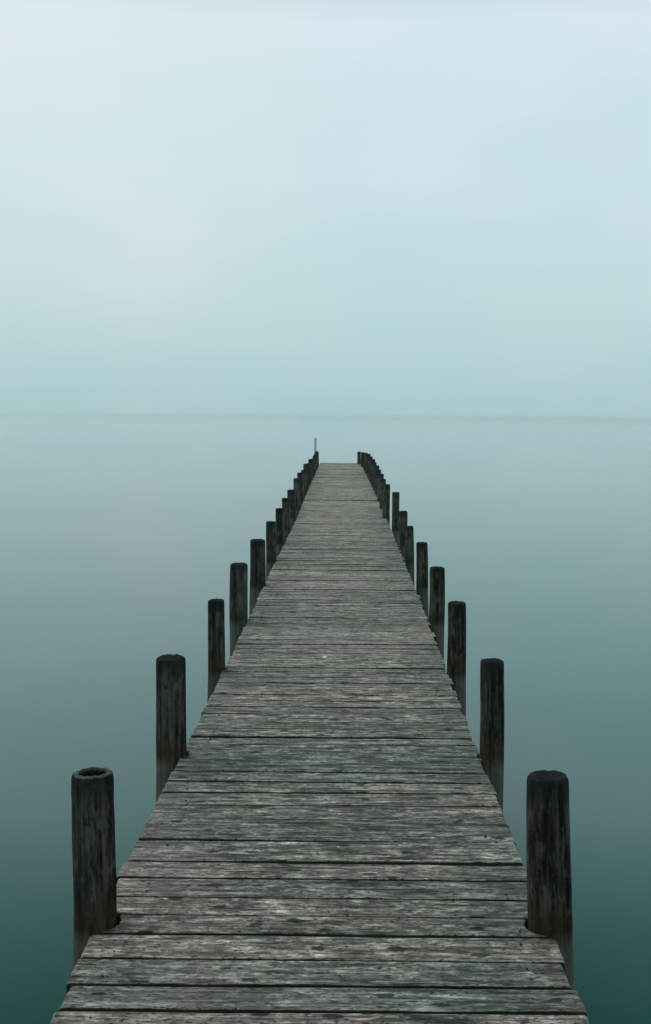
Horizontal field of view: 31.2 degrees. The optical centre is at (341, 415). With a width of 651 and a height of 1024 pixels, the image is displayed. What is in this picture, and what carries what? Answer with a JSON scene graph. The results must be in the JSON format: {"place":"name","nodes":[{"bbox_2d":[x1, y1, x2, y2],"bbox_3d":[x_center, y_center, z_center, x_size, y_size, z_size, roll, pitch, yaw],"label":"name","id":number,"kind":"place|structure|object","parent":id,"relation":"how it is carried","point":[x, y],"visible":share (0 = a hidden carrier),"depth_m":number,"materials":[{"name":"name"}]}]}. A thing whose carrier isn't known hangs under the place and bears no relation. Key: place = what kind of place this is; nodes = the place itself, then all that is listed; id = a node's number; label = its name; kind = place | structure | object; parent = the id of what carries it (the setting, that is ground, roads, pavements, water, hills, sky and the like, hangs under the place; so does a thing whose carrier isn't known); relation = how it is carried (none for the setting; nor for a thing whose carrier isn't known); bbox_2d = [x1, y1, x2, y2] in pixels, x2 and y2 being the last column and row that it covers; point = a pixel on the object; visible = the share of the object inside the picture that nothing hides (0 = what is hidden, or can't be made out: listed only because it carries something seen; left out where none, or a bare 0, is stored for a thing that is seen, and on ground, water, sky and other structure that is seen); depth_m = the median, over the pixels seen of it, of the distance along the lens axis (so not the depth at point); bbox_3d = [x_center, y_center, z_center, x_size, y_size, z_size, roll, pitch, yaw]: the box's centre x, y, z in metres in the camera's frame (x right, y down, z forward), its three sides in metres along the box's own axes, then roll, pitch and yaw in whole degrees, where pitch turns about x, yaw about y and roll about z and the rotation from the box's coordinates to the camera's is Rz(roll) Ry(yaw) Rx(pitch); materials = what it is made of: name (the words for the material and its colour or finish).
{"place":"outdoors","nodes":[
{"label":"outdoors","id":0,"kind":"place"},
{"bbox_2d":[0,413,650,1023],"bbox_3d":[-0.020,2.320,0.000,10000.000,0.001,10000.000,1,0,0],"label":"lake water","id":1,"kind":"structure","parent":0,"point":[124,541],"depth_m":14.33,"materials":[{"name":"teal liquid"}]},
{"bbox_2d":[314,438,316,453],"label":"thin pole","id":2,"kind":"object","parent":1,"relation":"in","point":[315,444],"visible":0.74,"depth_m":40.96,"materials":[{"name":"grey metal"}]},
{"bbox_2d":[50,451,588,1023],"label":"pier","id":3,"kind":"structure","parent":1,"relation":"in","point":[326,841],"depth_m":4.65,"materials":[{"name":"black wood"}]},
{"bbox_2d":[0,0,650,418],"label":"sky","id":4,"kind":"structure","parent":0,"point":[386,208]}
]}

